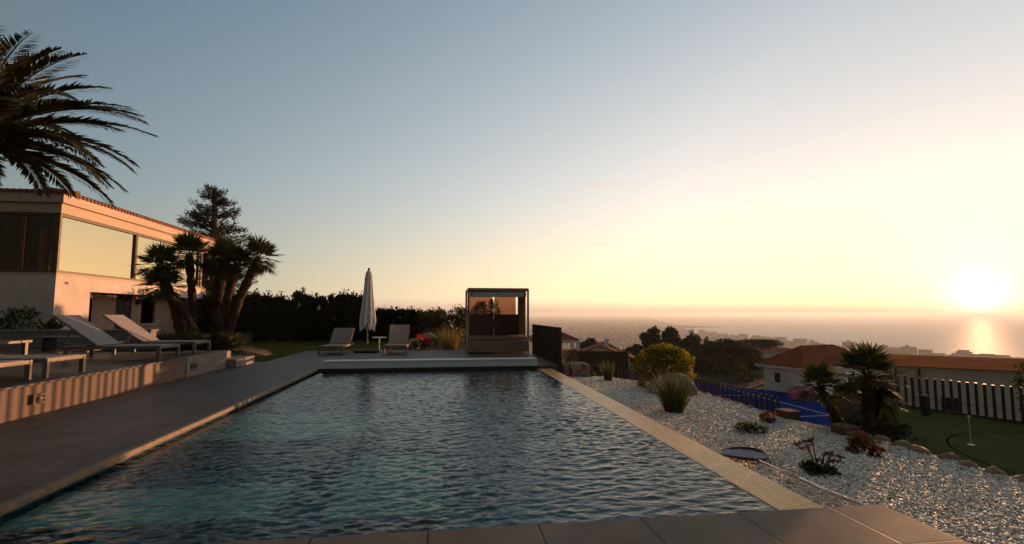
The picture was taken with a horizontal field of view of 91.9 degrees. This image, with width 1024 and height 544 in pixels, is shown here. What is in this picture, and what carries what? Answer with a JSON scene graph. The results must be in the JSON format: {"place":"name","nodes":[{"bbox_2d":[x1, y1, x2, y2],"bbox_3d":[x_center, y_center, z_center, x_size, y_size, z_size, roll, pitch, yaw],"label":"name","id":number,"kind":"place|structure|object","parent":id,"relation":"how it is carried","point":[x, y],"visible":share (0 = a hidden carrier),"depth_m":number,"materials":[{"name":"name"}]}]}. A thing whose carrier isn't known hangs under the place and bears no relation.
{"place":"outdoors","nodes":[
{"label":"outdoors","id":0,"kind":"place"},
{"bbox_2d":[0,333,253,419],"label":"terrace","id":1,"kind":"structure","parent":0,"point":[103,360],"depth_m":10.46,"materials":[{"name":"ceramic"}]},
{"bbox_2d":[0,340,31,354],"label":"table","id":2,"kind":"object","parent":1,"relation":"on","point":[24,348],"visible":0.88,"depth_m":11.38,"materials":[{"name":"metal"}]},
{"bbox_2d":[0,360,32,379],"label":"sun lounger","id":3,"kind":"object","parent":1,"relation":"on","point":[27,368],"visible":1,"depth_m":7.32,"materials":[{"name":"metal"}]},
{"bbox_2d":[0,354,85,377],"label":"sun lounger","id":4,"kind":"object","parent":1,"relation":"on","point":[45,360],"visible":1,"depth_m":7.88,"materials":[{"name":"metal"}]},
{"bbox_2d":[37,336,103,350],"bbox_3d":[-12.016,1.956,13.580,1.500,0.390,0.475,1,-5,-8],"label":"bench","id":5,"kind":"object","parent":1,"relation":"on","point":[49,343],"visible":0.64,"depth_m":13.41,"materials":[{"name":"grey concrete"}]},
{"bbox_2d":[0,29,158,209],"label":"date palm","id":6,"kind":"object","parent":1,"relation":"on","point":[18,136],"visible":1,"depth_m":9.64,"materials":[{"name":"green plant"}]},
{"bbox_2d":[0,329,158,347],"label":"planter wall","id":7,"kind":"structure","parent":1,"relation":"on","point":[121,335],"depth_m":14.63,"materials":[{"name":"grey concrete"}]},
{"bbox_2d":[0,187,215,334],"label":"house","id":8,"kind":"structure","parent":1,"relation":"on","point":[61,253],"depth_m":17.09,"materials":[{"name":"paint"}]},
{"bbox_2d":[0,212,26,271],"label":"window","id":9,"kind":"structure","parent":8,"relation":"in","point":[12,224],"depth_m":16.07,"materials":[{"name":"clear glass"}]},
{"bbox_2d":[21,212,56,271],"bbox_3d":[-15.415,-0.962,16.177,0.900,1.956,0.120,1,-5,-8],"label":"window","id":10,"kind":"structure","parent":8,"relation":"in","point":[40,227],"depth_m":16.17,"materials":[{"name":"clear glass"}]},
{"bbox_2d":[52,213,136,280],"bbox_3d":[-15.170,-0.791,18.217,0.120,1.956,4.090,1,-5,-8],"label":"window","id":11,"kind":"structure","parent":8,"relation":"in","point":[81,246],"depth_m":17.86,"materials":[{"name":"clear glass"}]},
{"bbox_2d":[114,295,130,328],"bbox_3d":[-16.533,1.958,20.954,0.140,1.900,0.980,1,-5,-8],"label":"door","id":12,"kind":"structure","parent":8,"relation":"in","point":[122,302],"depth_m":20.98,"materials":[{"name":"glass"}]},
{"bbox_2d":[140,297,155,324],"bbox_3d":[-16.722,1.778,22.726,0.160,1.245,1.200,1,-5,-8],"label":"window","id":13,"kind":"structure","parent":8,"relation":"in","point":[146,307],"depth_m":22.75,"materials":[{"name":"black glass"}]},
{"bbox_2d":[134,233,199,287],"bbox_3d":[-15.813,-0.398,22.901,0.120,1.956,5.340,1,-5,-8],"label":"window","id":14,"kind":"structure","parent":8,"relation":"in","point":[142,240],"depth_m":21.16,"materials":[{"name":"clear glass"}]},
{"bbox_2d":[52,315,179,360],"bbox_3d":[-8.661,1.425,10.897,2.139,0.960,0.830,1,-5,-8],"label":"sun lounger","id":15,"kind":"object","parent":1,"relation":"on","point":[93,334],"visible":1,"depth_m":10.68,"materials":[{"name":"metal"}]},
{"bbox_2d":[102,315,210,354],"bbox_3d":[-8.906,1.557,12.463,2.139,0.960,0.830,1,-5,-8],"label":"sun lounger","id":16,"kind":"object","parent":1,"relation":"on","point":[139,334],"visible":0.82,"depth_m":12.24,"materials":[{"name":"metal"}]},
{"bbox_2d":[152,345,271,356],"bbox_3d":[-10.910,2.826,17.612,4.600,0.470,4.575,1,-5,-8],"label":"palm bed","id":17,"kind":"object","parent":1,"relation":"on","point":[256,352],"visible":0.2,"depth_m":17.13,"materials":[{"name":"beige gravel"}]},
{"bbox_2d":[130,240,185,335],"bbox_3d":[-12.438,0.934,17.435,1.912,4.152,1.867,-2,-5,22],"label":"fan palm","id":18,"kind":"object","parent":17,"relation":"on","point":[161,253],"visible":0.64,"depth_m":17.34,"materials":[{"name":"green plant"}]},
{"bbox_2d":[146,329,181,351],"bbox_3d":[-11.535,2.415,16.643,1.477,1.060,1.566,-4,-6,38],"label":"palm sprout","id":19,"kind":"object","parent":17,"relation":"on","point":[164,336],"visible":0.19,"depth_m":16.50,"materials":[{"name":"green plant"}]},
{"bbox_2d":[133,260,200,335],"bbox_3d":[-12.089,1.271,17.227,2.197,3.445,1.891,-2,-5,25],"label":"fan palm","id":20,"kind":"object","parent":17,"relation":"on","point":[162,292],"visible":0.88,"depth_m":17.22,"materials":[{"name":"green plant"}]},
{"bbox_2d":[165,230,212,332],"bbox_3d":[-11.720,0.735,17.919,1.824,4.630,1.770,4,-6,-42],"label":"fan palm","id":21,"kind":"object","parent":17,"relation":"on","point":[191,243],"visible":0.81,"depth_m":17.81,"materials":[{"name":"green plant"}]},
{"bbox_2d":[171,329,215,350],"bbox_3d":[-10.574,2.455,16.511,1.580,1.183,1.560,1,-5,-8],"label":"palm sprout","id":22,"kind":"object","parent":17,"relation":"on","point":[191,336],"visible":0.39,"depth_m":16.30,"materials":[{"name":"green plant"}]},
{"bbox_2d":[195,257,238,297],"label":"fan palm","id":23,"kind":"object","parent":17,"relation":"on","point":[212,286],"visible":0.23,"depth_m":18.40,"materials":[{"name":"green plant"}]},
{"bbox_2d":[199,234,240,342],"bbox_3d":[-10.695,0.816,18.240,1.885,4.522,1.896,1,-5,-8],"label":"fan palm","id":24,"kind":"object","parent":17,"relation":"on","point":[219,244],"visible":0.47,"depth_m":18.01,"materials":[{"name":"green plant"}]},
{"bbox_2d":[210,330,248,353],"bbox_3d":[-9.741,2.477,16.984,1.523,1.087,1.567,1,-5,-8],"label":"palm sprout","id":25,"kind":"object","parent":17,"relation":"on","point":[231,341],"visible":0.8,"depth_m":16.84,"materials":[{"name":"green plant"}]},
{"bbox_2d":[209,243,262,343],"bbox_3d":[-10.078,0.995,17.976,1.945,4.121,1.803,1,-5,-8],"label":"fan palm","id":26,"kind":"object","parent":17,"relation":"on","point":[233,275],"visible":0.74,"depth_m":17.77,"materials":[{"name":"green plant"}]},
{"bbox_2d":[224,233,284,335],"bbox_3d":[-9.331,0.797,17.993,1.898,4.519,1.740,5,-7,-43],"label":"fan palm","id":27,"kind":"object","parent":17,"relation":"on","point":[257,247],"visible":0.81,"depth_m":17.86,"materials":[{"name":"green plant"}]},
{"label":"planting bed","id":28,"kind":"structure","parent":1,"relation":"on","visible":0},
{"bbox_2d":[0,306,40,329],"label":"leafy shrub","id":29,"kind":"object","parent":28,"relation":"on","point":[10,319],"visible":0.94,"depth_m":15.31,"materials":[{"name":"green plant"}]},
{"bbox_2d":[35,317,65,329],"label":"spiky cactus","id":30,"kind":"object","parent":28,"relation":"in","point":[51,324],"visible":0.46,"depth_m":15.27,"materials":[{"name":"green plant"}]},
{"bbox_2d":[0,369,313,503],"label":"pool deck","id":31,"kind":"structure","parent":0,"point":[39,450],"depth_m":6.55,"materials":[{"name":"ceramic"}]},
{"bbox_2d":[0,350,227,422],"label":"retaining wall","id":32,"kind":"structure","parent":31,"relation":"on","point":[15,400],"depth_m":8.36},
{"bbox_2d":[0,371,317,517],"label":"pool basin","id":33,"kind":"object","parent":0,"point":[129,457],"visible":0.09,"depth_m":5.07,"materials":[{"name":"stone"}]},
{"bbox_2d":[0,369,317,515],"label":"pool coping","id":34,"kind":"object","parent":33,"relation":"on","point":[29,497],"visible":1,"depth_m":5.00,"materials":[{"name":"beige stone"}]},
{"bbox_2d":[318,366,537,371],"bbox_3d":[-2.171,2.826,13.332,5.838,0.496,0.018,1,-5,-8],"label":"pool end edge","id":35,"kind":"object","parent":33,"relation":"attached to","point":[422,369],"visible":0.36,"depth_m":13.32,"materials":[{"name":"stone"}]},
{"bbox_2d":[540,368,824,509],"bbox_3d":[1.609,3.173,8.666,0.400,1.824,10.198,1,-5,-8],"label":"pool coping","id":36,"kind":"object","parent":33,"relation":"attached to","point":[775,495],"visible":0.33,"depth_m":5.27,"materials":[{"name":"stone"}]},
{"bbox_2d":[254,352,299,361],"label":"side lawn","id":37,"kind":"structure","parent":0,"point":[272,356],"depth_m":17.16,"materials":[{"name":"green plant"}]},
{"bbox_2d":[226,355,254,367],"bbox_3d":[-8.360,2.617,13.912,1.650,0.410,1.330,1,-5,-8],"label":"terrace step","id":38,"kind":"object","parent":37,"relation":"on","point":[235,361],"visible":0.24,"depth_m":13.73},
{"bbox_2d":[243,336,464,351],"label":"lawn","id":39,"kind":"structure","parent":0,"point":[287,346],"depth_m":22.31,"materials":[{"name":"green plant"}]},
{"bbox_2d":[176,182,259,295],"bbox_3d":[-18.691,-0.536,30.489,6.290,10.072,6.211,1,-5,-8],"label":"cedar","id":40,"kind":"object","parent":39,"relation":"on","point":[216,197],"visible":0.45,"depth_m":30.39,"materials":[{"name":"green plant"}]},
{"bbox_2d":[243,288,263,341],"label":"hedge cypress","id":41,"kind":"object","parent":39,"relation":"on","point":[254,296],"visible":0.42,"depth_m":26.08,"materials":[{"name":"green plant"}]},
{"bbox_2d":[250,290,275,341],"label":"hedge cypress","id":42,"kind":"object","parent":39,"relation":"on","point":[262,307],"visible":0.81,"depth_m":26.01,"materials":[{"name":"green plant"}]},
{"bbox_2d":[265,291,285,341],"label":"hedge cypress","id":43,"kind":"object","parent":39,"relation":"on","point":[276,301],"visible":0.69,"depth_m":26.18,"materials":[{"name":"green plant"}]},
{"bbox_2d":[275,295,296,341],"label":"hedge cypress","id":44,"kind":"object","parent":39,"relation":"on","point":[284,311],"visible":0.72,"depth_m":26.17,"materials":[{"name":"green plant"}]},
{"bbox_2d":[284,287,310,341],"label":"hedge cypress","id":45,"kind":"object","parent":39,"relation":"on","point":[297,297],"visible":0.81,"depth_m":26.23,"materials":[{"name":"green plant"}]},
{"bbox_2d":[297,294,318,341],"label":"hedge cypress","id":46,"kind":"object","parent":39,"relation":"on","point":[305,310],"visible":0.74,"depth_m":26.33,"materials":[{"name":"green plant"}]},
{"bbox_2d":[307,292,329,340],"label":"hedge cypress","id":47,"kind":"object","parent":39,"relation":"on","point":[316,318],"visible":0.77,"depth_m":26.46,"materials":[{"name":"green plant"}]},
{"bbox_2d":[319,293,342,340],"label":"hedge cypress","id":48,"kind":"object","parent":39,"relation":"on","point":[329,303],"visible":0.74,"depth_m":26.50,"materials":[{"name":"green plant"}]},
{"bbox_2d":[329,288,346,334],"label":"hedge cypress","id":49,"kind":"object","parent":39,"relation":"on","point":[339,296],"visible":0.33,"depth_m":26.69,"materials":[{"name":"green plant"}]},
{"bbox_2d":[339,288,360,340],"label":"hedge cypress","id":50,"kind":"object","parent":39,"relation":"on","point":[349,300],"visible":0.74,"depth_m":26.55,"materials":[{"name":"green plant"}]},
{"bbox_2d":[352,291,370,340],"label":"hedge cypress","id":51,"kind":"object","parent":39,"relation":"on","point":[359,298],"visible":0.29,"depth_m":26.77,"materials":[{"name":"green plant"}]},
{"bbox_2d":[370,307,391,340],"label":"hedge cypress","id":52,"kind":"object","parent":39,"relation":"on","point":[380,313],"visible":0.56,"depth_m":26.86,"materials":[{"name":"green plant"}]},
{"bbox_2d":[379,305,401,340],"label":"hedge cypress","id":53,"kind":"object","parent":39,"relation":"on","point":[390,311],"visible":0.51,"depth_m":26.96,"materials":[{"name":"green plant"}]},
{"bbox_2d":[388,306,410,335],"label":"hedge cypress","id":54,"kind":"object","parent":39,"relation":"on","point":[400,312],"visible":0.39,"depth_m":27.00,"materials":[{"name":"green plant"}]},
{"bbox_2d":[409,308,426,338],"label":"hedge cypress","id":55,"kind":"object","parent":39,"relation":"on","point":[413,323],"visible":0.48,"depth_m":27.03,"materials":[{"name":"green plant"}]},
{"bbox_2d":[411,334,433,349],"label":"red flower","id":56,"kind":"object","parent":39,"relation":"on","point":[421,342],"visible":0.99,"depth_m":20.27,"materials":[{"name":"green plant"}]},
{"bbox_2d":[414,306,448,336],"bbox_3d":[-4.071,2.947,25.735,2.021,2.426,1.662,1,-5,-8],"label":"bush","id":57,"kind":"object","parent":39,"relation":"on","point":[435,321],"visible":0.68,"depth_m":25.53,"materials":[{"name":"green plant"}]},
{"bbox_2d":[441,303,464,342],"bbox_3d":[-2.714,2.858,25.300,1.828,2.545,1.622,1,-5,-8],"label":"bush","id":58,"kind":"object","parent":39,"relation":"on","point":[458,319],"visible":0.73,"depth_m":25.16,"materials":[{"name":"green plant"}]},
{"bbox_2d":[0,369,776,543],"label":"pool water","id":59,"kind":"structure","parent":0,"point":[321,454],"depth_m":4.79,"materials":[{"name":"blue liquid"}]},
{"bbox_2d":[215,349,562,373],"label":"deck","id":60,"kind":"structure","parent":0,"point":[308,360],"depth_m":16.39,"materials":[{"name":"wood"}]},
{"bbox_2d":[318,328,354,354],"bbox_3d":[-6.516,2.559,18.506,0.830,0.892,1.945,0,-5,-5],"label":"sun lounger","id":61,"kind":"object","parent":60,"relation":"on","point":[341,338],"visible":0.99,"depth_m":18.96,"materials":[{"name":"metal"}]},
{"bbox_2d":[353,268,379,352],"bbox_3d":[-5.462,1.424,18.780,0.840,3.200,0.840,1,-5,-8],"label":"closed parasol","id":62,"kind":"object","parent":60,"relation":"on","point":[367,320],"visible":1,"depth_m":18.67,"materials":[{"name":"fabric"}]},
{"bbox_2d":[383,325,409,353],"bbox_3d":[-4.340,2.528,18.829,0.830,1.008,1.945,1,-5,-8],"label":"sun lounger","id":63,"kind":"object","parent":60,"relation":"on","point":[398,335],"visible":0.98,"depth_m":19.26,"materials":[{"name":"metal"}]},
{"bbox_2d":[322,357,536,368],"bbox_3d":[-2.173,2.493,13.592,5.740,0.198,0.440,1,-5,-8],"label":"pool cover bench","id":64,"kind":"object","parent":60,"relation":"on","point":[415,363],"visible":1,"depth_m":13.42,"materials":[{"name":"white"}]},
{"bbox_2d":[465,288,528,353],"bbox_3d":[-0.629,1.866,19.204,2.280,2.390,2.000,1,-5,-8],"label":"daybed","id":65,"kind":"object","parent":60,"relation":"on","point":[505,323],"visible":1,"depth_m":19.71,"materials":[{"name":"beige metal"}]},
{"bbox_2d":[532,324,561,372],"bbox_3d":[1.065,2.414,15.982,0.080,1.360,4.320,1,-5,-8],"label":"privacy screen","id":66,"kind":"object","parent":60,"relation":"on","point":[546,342],"visible":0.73,"depth_m":15.30,"materials":[{"name":"brown wood"}]},
{"bbox_2d":[436,326,464,349],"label":"ornamental grass","id":67,"kind":"object","parent":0,"point":[448,345],"depth_m":20.43,"materials":[{"name":"plant"}]},
{"bbox_2d":[0,0,1023,315],"label":"sky","id":68,"kind":"structure","parent":0,"point":[590,157],"materials":[{"name":"blue"}]},
{"bbox_2d":[529,332,579,350],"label":"porch house","id":69,"kind":"structure","parent":0,"point":[570,339],"depth_m":52.15,"materials":[{"name":"white paint"}]},
{"bbox_2d":[209,504,969,543],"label":"paving","id":70,"kind":"structure","parent":0,"point":[872,524],"depth_m":3.29,"materials":[{"name":"stone"}]},
{"bbox_2d":[437,316,831,396],"bbox_3d":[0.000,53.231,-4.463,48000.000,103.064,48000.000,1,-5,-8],"label":"terrain","id":71,"kind":"structure","parent":0,"point":[733,382],"depth_m":2583.87,"materials":[{"name":"green plant"}]},
{"bbox_2d":[562,361,590,376],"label":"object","id":72,"kind":"structure","parent":71,"relation":"on","point":[577,369],"depth_m":13.89,"materials":[{"name":"beige stone"}]},
{"bbox_2d":[567,338,634,368],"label":"gable house","id":73,"kind":"structure","parent":71,"relation":"on","point":[600,346],"depth_m":60.21,"materials":[{"name":"brown paint"}]},
{"bbox_2d":[638,326,662,354],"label":"broadleaf tree","id":74,"kind":"object","parent":71,"relation":"on","point":[651,337],"visible":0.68,"depth_m":75.78,"materials":[{"name":"green plant"}]},
{"bbox_2d":[659,326,690,356],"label":"broadleaf tree","id":75,"kind":"object","parent":71,"relation":"on","point":[669,334],"visible":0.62,"depth_m":74.82,"materials":[{"name":"green plant"}]},
{"bbox_2d":[592,364,778,412],"bbox_3d":[4.029,2.993,12.477,0.707,0.756,6.737,2,-5,-22],"label":"post fence","id":76,"kind":"object","parent":71,"relation":"on","point":[745,396],"visible":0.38,"depth_m":10.85,"materials":[{"name":"brown paint"}]},
{"bbox_2d":[681,333,704,359],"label":"broadleaf tree","id":77,"kind":"object","parent":71,"relation":"on","point":[692,342],"visible":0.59,"depth_m":78.64,"materials":[{"name":"green plant"}]},
{"bbox_2d":[629,357,763,381],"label":"bank scrub","id":78,"kind":"object","parent":71,"relation":"on","point":[736,369],"visible":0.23,"depth_m":52.99,"materials":[{"name":"green plant"}]},
{"bbox_2d":[689,356,725,372],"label":"broadleaf tree","id":79,"kind":"object","parent":71,"relation":"on","point":[709,363],"visible":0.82,"depth_m":56.46,"materials":[{"name":"green plant"}]},
{"bbox_2d":[694,341,723,357],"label":"broadleaf tree","id":80,"kind":"object","parent":71,"relation":"on","point":[707,346],"visible":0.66,"depth_m":63.68,"materials":[{"name":"green plant"}]},
{"bbox_2d":[493,319,944,358],"bbox_3d":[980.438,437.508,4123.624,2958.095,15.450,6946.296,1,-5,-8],"label":"distant town","id":81,"kind":"object","parent":71,"relation":"on","point":[619,337],"visible":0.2,"depth_m":2416.67},
{"bbox_2d":[691,337,763,358],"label":"umbrella pine","id":82,"kind":"object","parent":71,"relation":"on","point":[729,345],"visible":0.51,"depth_m":63.59,"materials":[{"name":"green plant"}]},
{"bbox_2d":[631,375,830,426],"bbox_3d":[17.722,10.482,39.433,20.000,1.400,26.800,1,-5,-8],"label":"tennis court","id":83,"kind":"object","parent":71,"relation":"on","point":[814,417],"visible":0.05,"depth_m":35.63,"materials":[{"name":"blue"}]},
{"bbox_2d":[569,350,628,378],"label":"court screen","id":84,"kind":"object","parent":83,"relation":"on","point":[620,359],"visible":0.44,"depth_m":49.44,"materials":[{"name":"metal"}]},
{"bbox_2d":[714,353,754,370],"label":"broadleaf tree","id":85,"kind":"object","parent":71,"relation":"on","point":[728,359],"visible":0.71,"depth_m":58.02,"materials":[{"name":"green plant"}]},
{"bbox_2d":[735,338,785,351],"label":"umbrella pine","id":86,"kind":"object","parent":71,"relation":"on","point":[759,343],"visible":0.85,"depth_m":96.27,"materials":[{"name":"green plant"}]},
{"bbox_2d":[756,347,791,357],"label":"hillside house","id":87,"kind":"structure","parent":71,"relation":"on","point":[768,353],"depth_m":129.08,"materials":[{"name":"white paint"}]},
{"bbox_2d":[755,344,862,394],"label":"neighbour house","id":88,"kind":"structure","parent":71,"relation":"on","point":[781,370],"depth_m":41.15,"materials":[{"name":"white paint"}]},
{"bbox_2d":[865,354,1023,420],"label":"long building","id":89,"kind":"structure","parent":71,"relation":"on","point":[987,371],"depth_m":15.40,"materials":[{"name":"white paint"}]},
{"bbox_2d":[526,315,1023,357],"bbox_3d":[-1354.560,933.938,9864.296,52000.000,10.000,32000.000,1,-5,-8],"label":"sea","id":90,"kind":"structure","parent":0,"point":[995,335],"depth_m":3367.02,"materials":[{"name":"liquid"}]},
{"bbox_2d":[568,376,1023,543],"bbox_3d":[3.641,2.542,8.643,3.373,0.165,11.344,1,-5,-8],"label":"gravel","id":91,"kind":"structure","parent":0,"point":[637,397],"depth_m":5.77,"materials":[{"name":"white gravel"}]},
{"bbox_2d":[598,360,616,380],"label":"tall grass","id":92,"kind":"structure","parent":91,"relation":"on","point":[607,372],"depth_m":13.21,"materials":[{"name":"green plant"}]},
{"bbox_2d":[631,342,696,386],"bbox_3d":[3.775,2.373,12.382,1.614,1.253,1.390,1,-5,-8],"label":"golden bush","id":93,"kind":"object","parent":91,"relation":"on","point":[662,360],"visible":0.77,"depth_m":12.15,"materials":[{"name":"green plant"}]},
{"bbox_2d":[647,365,708,413],"bbox_3d":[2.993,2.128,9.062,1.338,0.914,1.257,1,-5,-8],"label":"spiky grass","id":94,"kind":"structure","parent":91,"relation":"on","point":[672,399],"depth_m":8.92,"materials":[{"name":"green plant"}]},
{"bbox_2d":[733,420,769,433],"bbox_3d":[3.641,2.394,7.549,0.595,0.269,0.354,1,-5,-8],"label":"plant","id":95,"kind":"object","parent":91,"relation":"on","point":[746,426],"visible":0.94,"depth_m":7.52,"materials":[{"name":"green plant"}]},
{"bbox_2d":[775,408,800,421],"bbox_3d":[4.939,3.208,8.815,0.270,1.480,0.320,1,-5,-16],"label":"rock","id":96,"kind":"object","parent":91,"relation":"on","point":[788,413],"depth_m":8.75,"materials":[{"name":"beige stone"}]},
{"bbox_2d":[718,447,863,505],"bbox_3d":[2.951,2.172,5.345,0.592,0.061,2.037,1,-5,-8],"label":"skimmer net","id":97,"kind":"object","parent":91,"relation":"on","point":[755,455],"visible":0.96,"depth_m":5.88,"materials":[{"name":"grey plastic"}]},
{"bbox_2d":[792,436,845,475],"bbox_3d":[3.490,2.132,5.592,0.496,0.491,0.430,3,-6,-31],"label":"succulent","id":98,"kind":"object","parent":91,"relation":"on","point":[817,468],"visible":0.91,"depth_m":5.61,"materials":[{"name":"green plant"}]},
{"bbox_2d":[830,423,861,437],"bbox_3d":[5.148,3.105,7.587,0.270,1.480,0.320,1,-5,-16],"label":"rock","id":99,"kind":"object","parent":91,"relation":"on","point":[842,429],"depth_m":7.58,"materials":[{"name":"brown stone"}]},
{"bbox_2d":[842,434,867,453],"bbox_3d":[4.565,2.320,6.571,0.266,0.317,0.268,1,-5,-8],"label":"red shrub","id":100,"kind":"object","parent":91,"relation":"on","point":[860,442],"visible":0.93,"depth_m":6.55,"materials":[{"name":"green plant"}]},
{"bbox_2d":[845,429,881,446],"bbox_3d":[4.947,2.368,6.980,0.450,0.297,0.428,-1,-5,16],"label":"pink flower","id":101,"kind":"object","parent":91,"relation":"on","point":[868,438],"visible":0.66,"depth_m":6.92,"materials":[{"name":"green plant"}]},
{"bbox_2d":[851,405,1023,476],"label":"putting green","id":102,"kind":"object","parent":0,"point":[999,444],"visible":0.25,"depth_m":8.59,"materials":[{"name":"green plant"}]},
{"bbox_2d":[790,355,849,423],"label":"fan palm","id":103,"kind":"object","parent":102,"relation":"on","point":[822,373],"visible":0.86,"depth_m":8.10,"materials":[{"name":"green plant"}]},
{"bbox_2d":[829,339,910,434],"bbox_3d":[5.771,2.015,8.021,1.237,1.869,1.164,3,-6,-33],"label":"fan palm","id":104,"kind":"object","parent":102,"relation":"on","point":[867,356],"visible":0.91,"depth_m":7.93,"materials":[{"name":"green plant"}]},
{"bbox_2d":[839,407,918,441],"bbox_3d":[6.028,2.583,8.274,1.808,0.772,0.993,3,-6,-30],"label":"dark bush","id":105,"kind":"object","parent":102,"relation":"on","point":[889,427],"visible":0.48,"depth_m":8.23,"materials":[{"name":"green plant"}]},
{"bbox_2d":[850,374,907,429],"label":"fan palm","id":106,"kind":"object","parent":102,"relation":"on","point":[894,413],"visible":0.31,"depth_m":8.16,"materials":[{"name":"green plant"}]},
{"bbox_2d":[919,394,930,415],"bbox_3d":[9.082,2.927,10.876,0.144,0.450,0.144,1,-5,-8],"label":"post bin","id":107,"kind":"object","parent":102,"relation":"on","point":[925,405],"visible":1,"depth_m":10.83,"materials":[{"name":"metal"}]},
{"bbox_2d":[833,374,1023,424],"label":"post fence","id":108,"kind":"object","parent":102,"relation":"on","point":[848,404],"visible":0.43,"depth_m":10.93,"materials":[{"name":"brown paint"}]},
{"bbox_2d":[1007,360,1023,409],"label":"young tree","id":109,"kind":"object","parent":102,"relation":"on","point":[1019,379],"visible":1,"depth_m":9.87,"materials":[{"name":"green plant"}]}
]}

